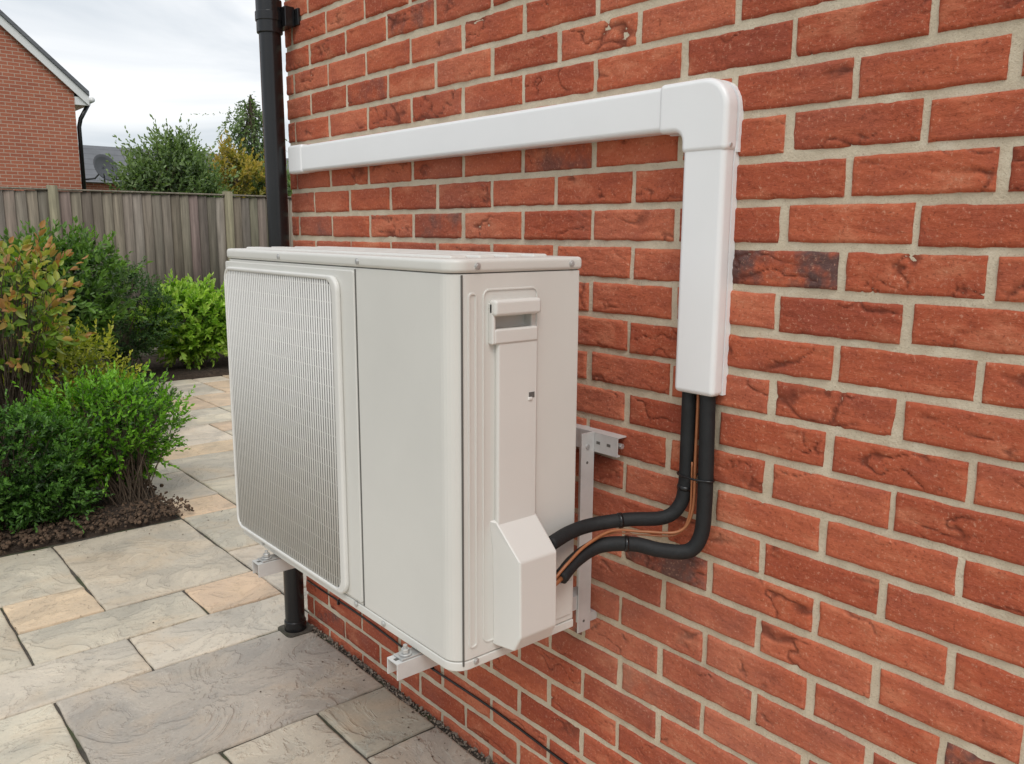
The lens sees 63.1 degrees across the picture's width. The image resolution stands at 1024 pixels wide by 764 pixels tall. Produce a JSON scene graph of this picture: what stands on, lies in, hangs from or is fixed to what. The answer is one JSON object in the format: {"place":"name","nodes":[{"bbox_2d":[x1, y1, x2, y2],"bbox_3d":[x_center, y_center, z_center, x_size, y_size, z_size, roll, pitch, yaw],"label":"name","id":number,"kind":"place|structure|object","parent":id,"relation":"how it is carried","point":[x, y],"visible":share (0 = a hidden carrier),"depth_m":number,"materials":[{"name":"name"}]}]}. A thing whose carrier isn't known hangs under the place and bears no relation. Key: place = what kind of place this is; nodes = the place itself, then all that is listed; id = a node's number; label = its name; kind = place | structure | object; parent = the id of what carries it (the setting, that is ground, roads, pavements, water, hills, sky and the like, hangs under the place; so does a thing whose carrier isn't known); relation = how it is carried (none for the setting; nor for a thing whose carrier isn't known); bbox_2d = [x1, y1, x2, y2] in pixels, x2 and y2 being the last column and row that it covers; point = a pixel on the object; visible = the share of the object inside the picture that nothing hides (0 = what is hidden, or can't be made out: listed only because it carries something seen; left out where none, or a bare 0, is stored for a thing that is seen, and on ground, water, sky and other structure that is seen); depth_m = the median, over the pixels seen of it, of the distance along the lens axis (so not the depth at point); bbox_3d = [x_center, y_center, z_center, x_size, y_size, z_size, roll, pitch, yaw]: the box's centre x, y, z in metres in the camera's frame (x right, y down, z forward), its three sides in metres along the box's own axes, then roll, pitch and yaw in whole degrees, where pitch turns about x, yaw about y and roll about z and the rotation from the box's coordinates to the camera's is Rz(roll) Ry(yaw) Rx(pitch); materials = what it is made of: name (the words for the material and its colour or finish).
{"place":"outdoors","nodes":[
{"label":"outdoors","id":0,"kind":"place"},
{"bbox_2d":[0,0,289,157],"label":"sky","id":1,"kind":"structure","parent":0,"point":[137,59],"materials":[{"name":"white"}]},
{"bbox_2d":[0,375,493,763],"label":"patio","id":2,"kind":"structure","parent":0,"point":[166,642],"depth_m":2.77,"materials":[{"name":"stone"}]},
{"bbox_2d":[0,351,228,555],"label":"planting bed","id":3,"kind":"object","parent":2,"relation":"on","point":[109,518],"visible":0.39,"depth_m":4.05,"materials":[{"name":"brown soil"}]},
{"bbox_2d":[0,220,96,476],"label":"shrub","id":4,"kind":"object","parent":3,"relation":"on","point":[17,368],"visible":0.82,"depth_m":4.34,"materials":[{"name":"green plant"}]},
{"bbox_2d":[0,389,114,533],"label":"shrub","id":5,"kind":"object","parent":3,"relation":"on","point":[27,496],"visible":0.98,"depth_m":3.85,"materials":[{"name":"green plant"}]},
{"bbox_2d":[0,303,150,444],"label":"shrub","id":6,"kind":"object","parent":3,"relation":"on","point":[89,348],"visible":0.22,"depth_m":4.94,"materials":[{"name":"green plant"}]},
{"bbox_2d":[0,215,153,406],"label":"shrub","id":7,"kind":"object","parent":3,"relation":"on","point":[102,311],"visible":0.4,"depth_m":6.24,"materials":[{"name":"green plant"}]},
{"bbox_2d":[9,359,196,506],"bbox_3d":[-2.068,0.275,4.285,0.891,0.822,0.721,-8,13,-40],"label":"shrub","id":8,"kind":"object","parent":3,"relation":"on","point":[123,477],"visible":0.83,"depth_m":4.18,"materials":[{"name":"green plant"}]},
{"bbox_2d":[56,361,183,432],"bbox_3d":[-2.784,0.160,5.854,0.799,0.604,1.075,-8,13,-40],"label":"shrub","id":9,"kind":"object","parent":3,"relation":"on","point":[171,390],"visible":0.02,"depth_m":5.87,"materials":[{"name":"green plant"}]},
{"bbox_2d":[61,246,183,376],"bbox_3d":[-3.601,-0.623,7.661,1.124,1.281,0.893,-8,13,-40],"label":"shrub","id":10,"kind":"object","parent":3,"relation":"on","point":[137,345],"visible":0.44,"depth_m":7.64,"materials":[{"name":"green plant"}]},
{"bbox_2d":[118,268,227,369],"bbox_3d":[-3.209,-0.617,8.309,1.301,1.046,0.996,-8,13,-40],"label":"shrub","id":11,"kind":"object","parent":3,"relation":"on","point":[200,339],"visible":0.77,"depth_m":8.10,"materials":[{"name":"green plant"}]},
{"bbox_2d":[284,0,1023,763],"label":"bricks","id":12,"kind":"object","parent":2,"relation":"on","point":[980,116],"visible":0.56,"depth_m":1.48,"materials":[{"name":"red brick"}]},
{"bbox_2d":[307,580,567,763],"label":"electrical cable","id":13,"kind":"object","parent":12,"relation":"attached to","point":[468,692],"visible":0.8,"depth_m":2.32,"materials":[{"name":"black plastic"}]},
{"bbox_2d":[252,424,625,680],"bbox_3d":[-0.230,0.304,1.928,0.533,0.450,0.830,-8,13,-40],"label":"wall bracket","id":14,"kind":"object","parent":12,"relation":"attached to","point":[406,661],"depth_m":1.79,"materials":[{"name":"white metal"}]},
{"bbox_2d":[224,246,581,670],"bbox_3d":[-0.277,0.081,1.822,0.308,0.730,1.004,-8,13,-40],"label":"air conditioner unit","id":15,"kind":"object","parent":14,"relation":"on","point":[404,433],"visible":1,"depth_m":1.53,"materials":[{"name":"beige paint"}]},
{"bbox_2d":[548,392,715,585],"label":"insulated pipes","id":16,"kind":"object","parent":15,"relation":"attached to","point":[576,559],"visible":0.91,"depth_m":1.58,"materials":[{"name":"black plastic"}]},
{"bbox_2d":[288,78,743,396],"bbox_3d":[-0.159,-0.365,2.107,0.050,0.562,1.682,-8,13,-40],"label":"cable trunking","id":17,"kind":"object","parent":12,"relation":"attached to","point":[703,118],"visible":1,"depth_m":1.53,"materials":[{"name":"white plastic"}]},
{"bbox_2d":[285,0,1023,763],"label":"mortar joints","id":18,"kind":"object","parent":12,"relation":"attached to","point":[1013,80],"visible":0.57,"depth_m":1.47,"materials":[{"name":"beige concrete"}]},
{"bbox_2d":[309,624,496,763],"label":"gravel","id":19,"kind":"structure","parent":0,"point":[409,702],"depth_m":2.55,"materials":[{"name":"gravel"}]},
{"label":"ground","id":20,"kind":"structure","parent":0,"visible":0},
{"bbox_2d":[0,25,81,191],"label":"gable wall","id":21,"kind":"structure","parent":20,"relation":"on","point":[38,139],"depth_m":18.05,"materials":[{"name":"brick"}]},
{"bbox_2d":[81,183,119,192],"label":"wall","id":22,"kind":"structure","parent":20,"relation":"on","point":[95,186],"depth_m":28.13,"materials":[{"name":"brick"}]},
{"bbox_2d":[78,145,288,186],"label":"roof","id":23,"kind":"structure","parent":22,"relation":"on","point":[90,152],"depth_m":29.45,"materials":[{"name":"grey tile"}]},
{"bbox_2d":[0,185,293,364],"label":"wooden fence","id":24,"kind":"object","parent":20,"relation":"on","point":[194,236],"visible":0.11,"depth_m":8.97,"materials":[{"name":"grey wood"}]},
{"bbox_2d":[99,113,240,197],"bbox_3d":[-6.325,-3.168,15.580,2.642,3.662,1.852,-8,13,-40],"label":"tree","id":25,"kind":"object","parent":20,"relation":"on","point":[172,169],"visible":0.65,"depth_m":15.12,"materials":[{"name":"green plant"}]},
{"bbox_2d":[206,129,265,197],"bbox_3d":[-5.801,-3.399,17.269,1.931,3.524,1.984,-8,13,-40],"label":"tree","id":26,"kind":"object","parent":20,"relation":"on","point":[249,170],"visible":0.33,"depth_m":16.89,"materials":[{"name":"green plant"}]},
{"bbox_2d":[191,94,288,188],"bbox_3d":[-7.293,-5.242,22.845,2.542,5.156,2.145,-8,13,-40],"label":"tree","id":27,"kind":"object","parent":20,"relation":"on","point":[253,124],"visible":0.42,"depth_m":22.41,"materials":[{"name":"green plant"}]},
{"bbox_2d":[243,158,291,195],"bbox_3d":[-4.927,-3.234,17.757,1.819,3.038,1.744,-8,13,-40],"label":"tree","id":28,"kind":"object","parent":20,"relation":"on","point":[262,183],"visible":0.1,"depth_m":17.32,"materials":[{"name":"green plant"}]},
{"label":"side wall","id":29,"kind":"object","parent":20,"relation":"on","visible":0},
{"bbox_2d":[86,154,117,181],"bbox_3d":[-9.402,-4.788,18.730,0.939,0.636,0.608,2,10,10],"label":"satellite dish","id":30,"kind":"object","parent":29,"relation":"attached to","point":[99,162],"visible":0.84,"depth_m":18.70,"materials":[{"name":"grey metal"}]},
{"bbox_3d":[-17.731,-8.397,16.525,4.945,4.631,8.340,-8,13,-40],"label":"roof","id":31,"kind":"object","parent":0,"visible":0},
{"bbox_2d":[0,10,88,96],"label":"roof","id":32,"kind":"structure","parent":31,"relation":"attached to","point":[41,50],"depth_m":17.89,"materials":[{"name":"grey tile"}]},
{"bbox_2d":[0,15,89,105],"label":"bargeboard","id":33,"kind":"object","parent":32,"relation":"attached to","point":[10,29],"visible":1,"depth_m":17.93,"materials":[{"name":"white plastic"}]},
{"bbox_2d":[74,96,88,110],"bbox_3d":[-12.172,-6.801,21.560,0.270,0.170,8.050,-8,13,-40],"label":"eaves box","id":34,"kind":"object","parent":33,"relation":"attached to","point":[80,103],"visible":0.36,"depth_m":18.56,"materials":[{"name":"white plastic"}]},
{"bbox_2d":[77,104,90,191],"bbox_3d":[-9.622,-4.195,19.051,0.315,4.205,0.097,-4,11,-22],"label":"downpipe","id":35,"kind":"object","parent":34,"relation":"attached to","point":[80,140],"visible":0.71,"depth_m":18.78,"materials":[{"name":"black plastic"}]},
{"bbox_2d":[89,97,94,103],"bbox_3d":[-12.059,-6.865,21.720,0.120,0.114,8.340,-8,13,-40],"label":"gutter","id":36,"kind":"object","parent":34,"relation":"attached to","point":[91,99],"visible":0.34,"depth_m":18.60,"materials":[{"name":"white plastic"}]},
{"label":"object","id":37,"kind":"object","parent":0,"visible":0},
{"bbox_2d":[255,0,312,637],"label":"drainpipe","id":38,"kind":"object","parent":37,"relation":"attached to","point":[274,19],"visible":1,"depth_m":2.66,"materials":[{"name":"black plastic"}]}
]}

